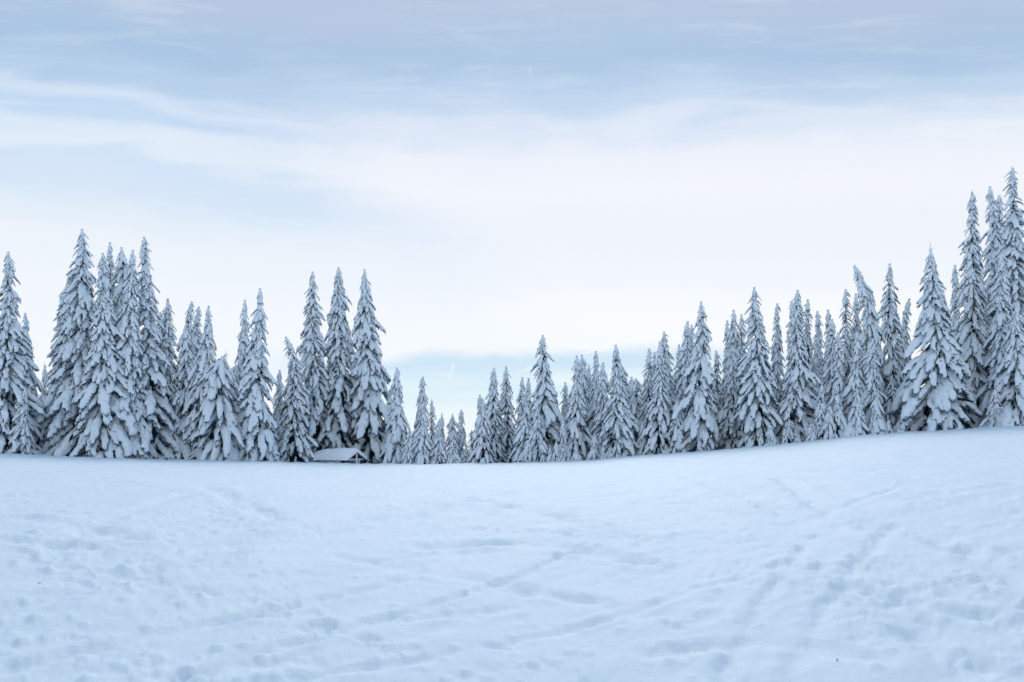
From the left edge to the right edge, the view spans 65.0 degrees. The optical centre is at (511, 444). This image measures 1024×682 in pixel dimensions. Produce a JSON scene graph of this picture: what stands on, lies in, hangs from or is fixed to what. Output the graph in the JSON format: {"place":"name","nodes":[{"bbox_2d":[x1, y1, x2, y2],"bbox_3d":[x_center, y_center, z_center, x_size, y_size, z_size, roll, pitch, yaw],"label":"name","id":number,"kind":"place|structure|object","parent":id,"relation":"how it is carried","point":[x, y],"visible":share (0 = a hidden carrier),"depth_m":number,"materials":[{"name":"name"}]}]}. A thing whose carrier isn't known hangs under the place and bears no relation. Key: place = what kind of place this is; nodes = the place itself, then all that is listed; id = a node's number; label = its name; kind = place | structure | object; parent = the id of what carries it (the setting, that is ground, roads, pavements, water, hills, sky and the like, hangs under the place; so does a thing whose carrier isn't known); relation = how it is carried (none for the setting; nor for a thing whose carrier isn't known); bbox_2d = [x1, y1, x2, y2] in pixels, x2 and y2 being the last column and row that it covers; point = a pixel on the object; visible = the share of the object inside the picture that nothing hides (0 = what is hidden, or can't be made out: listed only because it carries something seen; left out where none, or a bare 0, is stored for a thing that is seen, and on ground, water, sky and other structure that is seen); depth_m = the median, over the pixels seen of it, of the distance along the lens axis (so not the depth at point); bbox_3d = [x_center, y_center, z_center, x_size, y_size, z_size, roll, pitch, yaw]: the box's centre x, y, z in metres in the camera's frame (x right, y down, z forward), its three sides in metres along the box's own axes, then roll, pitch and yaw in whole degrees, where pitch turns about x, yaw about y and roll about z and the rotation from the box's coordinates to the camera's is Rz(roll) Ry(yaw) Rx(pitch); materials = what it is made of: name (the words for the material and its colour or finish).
{"place":"outdoors","nodes":[
{"label":"outdoors","id":0,"kind":"place"},
{"bbox_2d":[0,426,1023,681],"bbox_3d":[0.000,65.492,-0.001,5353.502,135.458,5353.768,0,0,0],"label":"snow ground","id":1,"kind":"structure","parent":0,"point":[896,556],"depth_m":15.17,"materials":[{"name":"white snow"}]},
{"bbox_2d":[5,388,41,454],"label":"spruce tree","id":2,"kind":"object","parent":1,"relation":"on","point":[22,434],"visible":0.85,"depth_m":68.89,"materials":[{"name":"white plant"}]},
{"bbox_2d":[0,251,48,454],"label":"spruce tree","id":3,"kind":"object","parent":1,"relation":"on","point":[15,362],"visible":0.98,"depth_m":69.75,"materials":[{"name":"white plant"}]},
{"bbox_2d":[16,313,47,442],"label":"spruce tree","id":4,"kind":"object","parent":1,"relation":"on","point":[35,380],"visible":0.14,"depth_m":74.14,"materials":[{"name":"white plant"}]},
{"bbox_2d":[29,395,48,446],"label":"spruce tree","id":5,"kind":"object","parent":1,"relation":"on","point":[43,434],"visible":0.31,"depth_m":72.06,"materials":[{"name":"white plant"}]},
{"bbox_2d":[41,361,48,441],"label":"spruce tree","id":6,"kind":"object","parent":1,"relation":"on","point":[45,381],"visible":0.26,"depth_m":76.92,"materials":[{"name":"white plant"}]},
{"bbox_2d":[43,292,63,441],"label":"spruce tree","id":7,"kind":"object","parent":1,"relation":"on","point":[57,366],"visible":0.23,"depth_m":74.98,"materials":[{"name":"white plant"}]},
{"bbox_2d":[37,277,79,453],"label":"spruce tree","id":8,"kind":"object","parent":1,"relation":"on","point":[55,425],"visible":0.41,"depth_m":71.50,"materials":[{"name":"white plant"}]},
{"bbox_2d":[45,229,97,456],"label":"spruce tree","id":9,"kind":"object","parent":1,"relation":"on","point":[78,312],"visible":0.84,"depth_m":71.50,"materials":[{"name":"white plant"}]},
{"bbox_2d":[70,253,137,458],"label":"spruce tree","id":10,"kind":"object","parent":1,"relation":"on","point":[98,394],"visible":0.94,"depth_m":69.62,"materials":[{"name":"white plant"}]},
{"bbox_2d":[106,242,115,344],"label":"spruce tree","id":11,"kind":"object","parent":1,"relation":"on","point":[110,261],"visible":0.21,"depth_m":75.83,"materials":[{"name":"white plant"}]},
{"bbox_2d":[111,247,139,358],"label":"spruce tree","id":12,"kind":"object","parent":1,"relation":"on","point":[120,273],"visible":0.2,"depth_m":75.30,"materials":[{"name":"white plant"}]},
{"bbox_2d":[107,250,157,458],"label":"spruce tree","id":13,"kind":"object","parent":1,"relation":"on","point":[128,347],"visible":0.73,"depth_m":71.16,"materials":[{"name":"white plant"}]},
{"bbox_2d":[135,237,183,459],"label":"spruce tree","id":14,"kind":"object","parent":1,"relation":"on","point":[152,359],"visible":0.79,"depth_m":72.89,"materials":[{"name":"white plant"}]},
{"bbox_2d":[152,298,182,458],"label":"spruce tree","id":15,"kind":"object","parent":1,"relation":"on","point":[166,346],"visible":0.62,"depth_m":74.60,"materials":[{"name":"white plant"}]},
{"bbox_2d":[170,301,200,458],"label":"spruce tree","id":16,"kind":"object","parent":1,"relation":"on","point":[186,363],"visible":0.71,"depth_m":74.48,"materials":[{"name":"white plant"}]},
{"bbox_2d":[191,306,201,361],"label":"spruce tree","id":17,"kind":"object","parent":1,"relation":"on","point":[197,324],"visible":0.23,"depth_m":78.38,"materials":[{"name":"white plant"}]},
{"bbox_2d":[176,306,223,459],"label":"spruce tree","id":18,"kind":"object","parent":1,"relation":"on","point":[204,357],"visible":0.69,"depth_m":73.50,"materials":[{"name":"white plant"}]},
{"bbox_2d":[191,348,246,460],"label":"spruce tree","id":19,"kind":"object","parent":1,"relation":"on","point":[220,427],"visible":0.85,"depth_m":72.25,"materials":[{"name":"white plant"}]},
{"bbox_2d":[223,363,243,422],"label":"spruce tree","id":20,"kind":"object","parent":1,"relation":"on","point":[235,368],"visible":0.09,"depth_m":77.21,"materials":[{"name":"white plant"}]},
{"bbox_2d":[234,300,252,420],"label":"spruce tree","id":21,"kind":"object","parent":1,"relation":"on","point":[244,341],"visible":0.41,"depth_m":78.55,"materials":[{"name":"white plant"}]},
{"bbox_2d":[237,288,284,461],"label":"spruce tree","id":22,"kind":"object","parent":1,"relation":"on","point":[259,434],"visible":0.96,"depth_m":73.12,"materials":[{"name":"white plant"}]},
{"bbox_2d":[273,370,284,451],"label":"spruce tree","id":23,"kind":"object","parent":1,"relation":"on","point":[278,406],"visible":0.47,"depth_m":80.00,"materials":[{"name":"white plant"}]},
{"bbox_2d":[276,336,318,462],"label":"spruce tree","id":24,"kind":"object","parent":1,"relation":"on","point":[292,446],"visible":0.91,"depth_m":77.11,"materials":[{"name":"white plant"}]},
{"bbox_2d":[296,271,345,461],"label":"spruce tree","id":25,"kind":"object","parent":1,"relation":"on","point":[315,370],"visible":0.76,"depth_m":81.99,"materials":[{"name":"white plant"}]},
{"bbox_2d":[309,447,367,463],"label":"picnic shelter","id":26,"kind":"object","parent":1,"relation":"on","point":[343,454],"visible":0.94,"depth_m":76.82,"materials":[{"name":"white wood"}]},
{"bbox_2d":[317,267,362,461],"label":"spruce tree","id":27,"kind":"object","parent":1,"relation":"on","point":[341,380],"visible":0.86,"depth_m":82.71,"materials":[{"name":"white plant"}]},
{"bbox_2d":[340,269,392,463],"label":"spruce tree","id":28,"kind":"object","parent":1,"relation":"on","point":[372,376],"visible":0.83,"depth_m":81.79,"materials":[{"name":"white plant"}]},
{"bbox_2d":[377,367,409,463],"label":"spruce tree","id":29,"kind":"object","parent":1,"relation":"on","point":[396,432],"visible":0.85,"depth_m":78.96,"materials":[{"name":"white plant"}]},
{"bbox_2d":[401,428,413,463],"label":"spruce tree","id":30,"kind":"object","parent":1,"relation":"on","point":[407,456],"visible":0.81,"depth_m":76.91,"materials":[{"name":"white plant"}]},
{"bbox_2d":[409,404,431,463],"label":"spruce tree","id":31,"kind":"object","parent":1,"relation":"on","point":[420,447],"visible":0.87,"depth_m":76.78,"materials":[{"name":"white plant"}]},
{"bbox_2d":[407,376,434,453],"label":"spruce tree","id":32,"kind":"object","parent":1,"relation":"on","point":[422,398],"visible":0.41,"depth_m":80.79,"materials":[{"name":"white plant"}]},
{"bbox_2d":[428,398,436,442],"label":"spruce tree","id":33,"kind":"object","parent":1,"relation":"on","point":[432,426],"visible":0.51,"depth_m":83.02,"materials":[{"name":"white plant"}]},
{"bbox_2d":[429,418,446,463],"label":"spruce tree","id":34,"kind":"object","parent":1,"relation":"on","point":[438,446],"visible":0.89,"depth_m":77.10,"materials":[{"name":"white plant"}]},
{"bbox_2d":[445,430,460,463],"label":"spruce tree","id":35,"kind":"object","parent":1,"relation":"on","point":[452,455],"visible":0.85,"depth_m":77.25,"materials":[{"name":"white plant"}]},
{"bbox_2d":[445,414,462,462],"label":"spruce tree","id":36,"kind":"object","parent":1,"relation":"on","point":[452,422],"visible":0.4,"depth_m":81.80,"materials":[{"name":"white plant"}]},
{"bbox_2d":[457,409,466,461],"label":"spruce tree","id":37,"kind":"object","parent":1,"relation":"on","point":[461,433],"visible":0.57,"depth_m":82.29,"materials":[{"name":"white plant"}]},
{"bbox_2d":[467,398,498,462],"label":"spruce tree","id":38,"kind":"object","parent":1,"relation":"on","point":[481,449],"visible":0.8,"depth_m":77.59,"materials":[{"name":"white plant"}]},
{"bbox_2d":[485,368,507,462],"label":"spruce tree","id":39,"kind":"object","parent":1,"relation":"on","point":[494,416],"visible":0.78,"depth_m":80.57,"materials":[{"name":"white plant"}]},
{"bbox_2d":[498,366,518,462],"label":"spruce tree","id":40,"kind":"object","parent":1,"relation":"on","point":[507,412],"visible":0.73,"depth_m":81.81,"materials":[{"name":"white plant"}]},
{"bbox_2d":[508,402,532,461],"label":"spruce tree","id":41,"kind":"object","parent":1,"relation":"on","point":[521,433],"visible":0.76,"depth_m":77.30,"materials":[{"name":"white plant"}]},
{"bbox_2d":[514,377,527,437],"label":"spruce tree","id":42,"kind":"object","parent":1,"relation":"on","point":[522,404],"visible":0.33,"depth_m":83.19,"materials":[{"name":"white plant"}]},
{"bbox_2d":[522,436,535,461],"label":"young spruce","id":43,"kind":"object","parent":1,"relation":"on","point":[527,452],"visible":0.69,"depth_m":75.94,"materials":[{"name":"white plant"}]},
{"bbox_2d":[521,408,547,461],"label":"spruce tree","id":44,"kind":"object","parent":1,"relation":"on","point":[536,434],"visible":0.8,"depth_m":76.64,"materials":[{"name":"white plant"}]},
{"bbox_2d":[527,335,565,454],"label":"spruce tree","id":45,"kind":"object","parent":1,"relation":"on","point":[544,393],"visible":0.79,"depth_m":79.25,"materials":[{"name":"white plant"}]},
{"bbox_2d":[559,382,568,426],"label":"spruce tree","id":46,"kind":"object","parent":1,"relation":"on","point":[564,401],"visible":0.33,"depth_m":82.09,"materials":[{"name":"white plant"}]},
{"bbox_2d":[558,420,569,459],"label":"spruce tree","id":47,"kind":"object","parent":1,"relation":"on","point":[563,433],"visible":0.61,"depth_m":76.67,"materials":[{"name":"white plant"}]},
{"bbox_2d":[561,356,591,460],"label":"spruce tree","id":48,"kind":"object","parent":1,"relation":"on","point":[576,424],"visible":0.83,"depth_m":77.33,"materials":[{"name":"white plant"}]},
{"bbox_2d":[578,355,589,422],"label":"spruce tree","id":49,"kind":"object","parent":1,"relation":"on","point":[584,377],"visible":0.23,"depth_m":81.05,"materials":[{"name":"white plant"}]},
{"bbox_2d":[586,351,599,448],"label":"spruce tree","id":50,"kind":"object","parent":1,"relation":"on","point":[593,395],"visible":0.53,"depth_m":79.60,"materials":[{"name":"white plant"}]},
{"bbox_2d":[586,432,600,459],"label":"young spruce","id":51,"kind":"object","parent":1,"relation":"on","point":[593,454],"visible":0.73,"depth_m":75.38,"materials":[{"name":"white plant"}]},
{"bbox_2d":[588,362,610,454],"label":"spruce tree","id":52,"kind":"object","parent":1,"relation":"on","point":[603,384],"visible":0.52,"depth_m":77.25,"materials":[{"name":"white plant"}]},
{"bbox_2d":[600,344,638,458],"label":"spruce tree","id":53,"kind":"object","parent":1,"relation":"on","point":[621,422],"visible":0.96,"depth_m":74.66,"materials":[{"name":"white plant"}]},
{"bbox_2d":[628,378,647,453],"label":"spruce tree","id":54,"kind":"object","parent":1,"relation":"on","point":[636,402],"visible":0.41,"depth_m":77.80,"materials":[{"name":"white plant"}]},
{"bbox_2d":[635,422,646,454],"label":"young spruce","id":55,"kind":"object","parent":1,"relation":"on","point":[642,445],"visible":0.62,"depth_m":74.56,"materials":[{"name":"white plant"}]},
{"bbox_2d":[638,349,654,443],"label":"spruce tree","id":56,"kind":"object","parent":1,"relation":"on","point":[648,386],"visible":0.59,"depth_m":77.03,"materials":[{"name":"white plant"}]},
{"bbox_2d":[639,341,673,454],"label":"spruce tree","id":57,"kind":"object","parent":1,"relation":"on","point":[656,430],"visible":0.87,"depth_m":73.80,"materials":[{"name":"white plant"}]},
{"bbox_2d":[655,331,675,444],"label":"spruce tree","id":58,"kind":"object","parent":1,"relation":"on","point":[669,370],"visible":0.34,"depth_m":78.08,"materials":[{"name":"white plant"}]},
{"bbox_2d":[670,344,681,413],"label":"spruce tree","id":59,"kind":"object","parent":1,"relation":"on","point":[677,365],"visible":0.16,"depth_m":78.84,"materials":[{"name":"white plant"}]},
{"bbox_2d":[668,399,686,452],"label":"spruce tree","id":60,"kind":"object","parent":1,"relation":"on","point":[677,440],"visible":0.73,"depth_m":72.75,"materials":[{"name":"white plant"}]},
{"bbox_2d":[665,321,697,450],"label":"spruce tree","id":61,"kind":"object","parent":1,"relation":"on","point":[684,362],"visible":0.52,"depth_m":75.50,"materials":[{"name":"white plant"}]},
{"bbox_2d":[670,301,721,452],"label":"spruce tree","id":62,"kind":"object","parent":1,"relation":"on","point":[699,424],"visible":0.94,"depth_m":71.91,"materials":[{"name":"white plant"}]},
{"bbox_2d":[709,351,724,441],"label":"spruce tree","id":63,"kind":"object","parent":1,"relation":"on","point":[719,385],"visible":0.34,"depth_m":77.38,"materials":[{"name":"white plant"}]},
{"bbox_2d":[718,320,729,432],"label":"spruce tree","id":64,"kind":"object","parent":1,"relation":"on","point":[727,329],"visible":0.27,"depth_m":77.24,"materials":[{"name":"white plant"}]},
{"bbox_2d":[715,310,746,448],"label":"spruce tree","id":65,"kind":"object","parent":1,"relation":"on","point":[731,435],"visible":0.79,"depth_m":73.40,"materials":[{"name":"white plant"}]},
{"bbox_2d":[737,314,748,414],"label":"spruce tree","id":66,"kind":"object","parent":1,"relation":"on","point":[742,352],"visible":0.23,"depth_m":76.07,"materials":[{"name":"white plant"}]},
{"bbox_2d":[731,287,782,447],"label":"spruce tree","id":67,"kind":"object","parent":1,"relation":"on","point":[756,391],"visible":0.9,"depth_m":70.28,"materials":[{"name":"white plant"}]},
{"bbox_2d":[763,423,777,445],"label":"young spruce","id":68,"kind":"object","parent":1,"relation":"on","point":[771,439],"visible":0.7,"depth_m":68.61,"materials":[{"name":"white plant"}]},
{"bbox_2d":[769,303,785,426],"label":"spruce tree","id":69,"kind":"object","parent":1,"relation":"on","point":[777,357],"visible":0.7,"depth_m":75.33,"materials":[{"name":"white plant"}]},
{"bbox_2d":[778,301,794,412],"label":"spruce tree","id":70,"kind":"object","parent":1,"relation":"on","point":[788,332],"visible":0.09,"depth_m":74.50,"materials":[{"name":"white plant"}]},
{"bbox_2d":[778,410,795,443],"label":"young spruce","id":71,"kind":"object","parent":1,"relation":"on","point":[789,425],"visible":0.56,"depth_m":69.26,"materials":[{"name":"white plant"}]},
{"bbox_2d":[774,290,820,442],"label":"spruce tree","id":72,"kind":"object","parent":1,"relation":"on","point":[799,401],"visible":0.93,"depth_m":70.06,"materials":[{"name":"white plant"}]},
{"bbox_2d":[800,299,819,399],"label":"spruce tree","id":73,"kind":"object","parent":1,"relation":"on","point":[809,342],"visible":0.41,"depth_m":72.45,"materials":[{"name":"white plant"}]},
{"bbox_2d":[802,420,817,440],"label":"young spruce","id":74,"kind":"object","parent":1,"relation":"on","point":[812,434],"visible":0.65,"depth_m":67.46,"materials":[{"name":"white plant"}]},
{"bbox_2d":[812,311,824,389],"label":"spruce tree","id":75,"kind":"object","parent":1,"relation":"on","point":[818,357],"visible":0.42,"depth_m":75.01,"materials":[{"name":"white plant"}]},
{"bbox_2d":[814,383,827,439],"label":"young spruce","id":76,"kind":"object","parent":1,"relation":"on","point":[820,413],"visible":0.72,"depth_m":67.50,"materials":[{"name":"white plant"}]},
{"bbox_2d":[822,310,830,396],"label":"spruce tree","id":77,"kind":"object","parent":1,"relation":"on","point":[827,318],"visible":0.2,"depth_m":72.90,"materials":[{"name":"white plant"}]},
{"bbox_2d":[820,319,836,407],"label":"spruce tree","id":78,"kind":"object","parent":1,"relation":"on","point":[828,375],"visible":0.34,"depth_m":70.58,"materials":[{"name":"white plant"}]},
{"bbox_2d":[820,404,838,438],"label":"young spruce","id":79,"kind":"object","parent":1,"relation":"on","point":[828,428],"visible":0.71,"depth_m":66.53,"materials":[{"name":"white plant"}]},
{"bbox_2d":[829,382,847,436],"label":"young spruce","id":80,"kind":"object","parent":1,"relation":"on","point":[840,421],"visible":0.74,"depth_m":66.72,"materials":[{"name":"white plant"}]},
{"bbox_2d":[830,332,847,412],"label":"spruce tree","id":81,"kind":"object","parent":1,"relation":"on","point":[839,374],"visible":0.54,"depth_m":69.33,"materials":[{"name":"white plant"}]},
{"bbox_2d":[835,289,854,386],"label":"spruce tree","id":82,"kind":"object","parent":1,"relation":"on","point":[846,351],"visible":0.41,"depth_m":73.02,"materials":[{"name":"white plant"}]},
{"bbox_2d":[841,332,867,419],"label":"spruce tree","id":83,"kind":"object","parent":1,"relation":"on","point":[855,376],"visible":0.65,"depth_m":67.85,"materials":[{"name":"white plant"}]},
{"bbox_2d":[841,387,869,436],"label":"young spruce","id":84,"kind":"object","parent":1,"relation":"on","point":[856,425],"visible":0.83,"depth_m":65.63,"materials":[{"name":"white plant"}]},
{"bbox_2d":[850,293,861,362],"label":"spruce tree","id":85,"kind":"object","parent":1,"relation":"on","point":[856,326],"visible":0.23,"depth_m":73.43,"materials":[{"name":"white plant"}]},
{"bbox_2d":[849,265,896,416],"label":"spruce tree","id":86,"kind":"object","parent":1,"relation":"on","point":[871,330],"visible":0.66,"depth_m":69.36,"materials":[{"name":"white plant"}]},
{"bbox_2d":[858,339,887,434],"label":"spruce tree","id":87,"kind":"object","parent":1,"relation":"on","point":[873,375],"visible":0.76,"depth_m":66.94,"materials":[{"name":"white plant"}]},
{"bbox_2d":[866,388,886,434],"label":"young spruce","id":88,"kind":"object","parent":1,"relation":"on","point":[877,424],"visible":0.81,"depth_m":65.11,"materials":[{"name":"white plant"}]},
{"bbox_2d":[877,263,907,417],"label":"spruce tree","id":89,"kind":"object","parent":1,"relation":"on","point":[891,325],"visible":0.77,"depth_m":69.56,"materials":[{"name":"white plant"}]},
{"bbox_2d":[883,375,901,427],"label":"spruce tree","id":90,"kind":"object","parent":1,"relation":"on","point":[888,404],"visible":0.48,"depth_m":67.33,"materials":[{"name":"white plant"}]},
{"bbox_2d":[898,299,911,373],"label":"spruce tree","id":91,"kind":"object","parent":1,"relation":"on","point":[905,338],"visible":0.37,"depth_m":71.35,"materials":[{"name":"white plant"}]},
{"bbox_2d":[890,244,982,432],"bbox_3d":[34.191,-6.739,65.183,7.760,19.195,7.827,0,0,0],"label":"spruce tree","id":92,"kind":"object","parent":1,"relation":"on","point":[938,366],"visible":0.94,"depth_m":63.81,"materials":[{"name":"white plant"}]},
{"bbox_2d":[948,265,959,338],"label":"spruce tree","id":93,"kind":"object","parent":1,"relation":"on","point":[954,281],"visible":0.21,"depth_m":70.85,"materials":[{"name":"white plant"}]},
{"bbox_2d":[951,191,990,427],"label":"spruce tree","id":94,"kind":"object","parent":1,"relation":"on","point":[970,337],"visible":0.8,"depth_m":66.41,"materials":[{"name":"white plant"}]},
{"bbox_2d":[980,186,1001,343],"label":"spruce tree","id":95,"kind":"object","parent":1,"relation":"on","point":[991,250],"visible":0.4,"depth_m":69.61,"materials":[{"name":"white plant"}]},
{"bbox_2d":[978,386,1003,427],"bbox_3d":[36.941,-2.197,62.209,2.419,4.746,1.912,0,0,0],"label":"young spruce","id":96,"kind":"object","parent":1,"relation":"on","point":[989,420],"visible":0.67,"depth_m":62.08,"materials":[{"name":"white plant"}]},
{"bbox_2d":[976,254,1012,421],"bbox_3d":[39.095,-6.731,64.161,5.099,17.080,4.598,0,0,0],"label":"spruce tree","id":97,"kind":"object","parent":1,"relation":"on","point":[999,330],"visible":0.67,"depth_m":64.15,"materials":[{"name":"white plant"}]},
{"bbox_2d":[995,195,1004,249],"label":"spruce tree","id":98,"kind":"object","parent":1,"relation":"on","point":[999,210],"visible":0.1,"depth_m":70.52,"materials":[{"name":"white plant"}]},
{"bbox_2d":[979,167,1023,410],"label":"spruce tree","id":99,"kind":"object","parent":1,"relation":"on","point":[1012,242],"visible":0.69,"depth_m":65.92,"materials":[{"name":"white plant"}]},
{"bbox_2d":[987,308,1023,425],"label":"spruce tree","id":100,"kind":"object","parent":1,"relation":"on","point":[1009,384],"visible":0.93,"depth_m":62.27,"materials":[{"name":"white plant"}]},
{"bbox_2d":[0,0,1023,451],"label":"sky","id":101,"kind":"structure","parent":0,"point":[502,176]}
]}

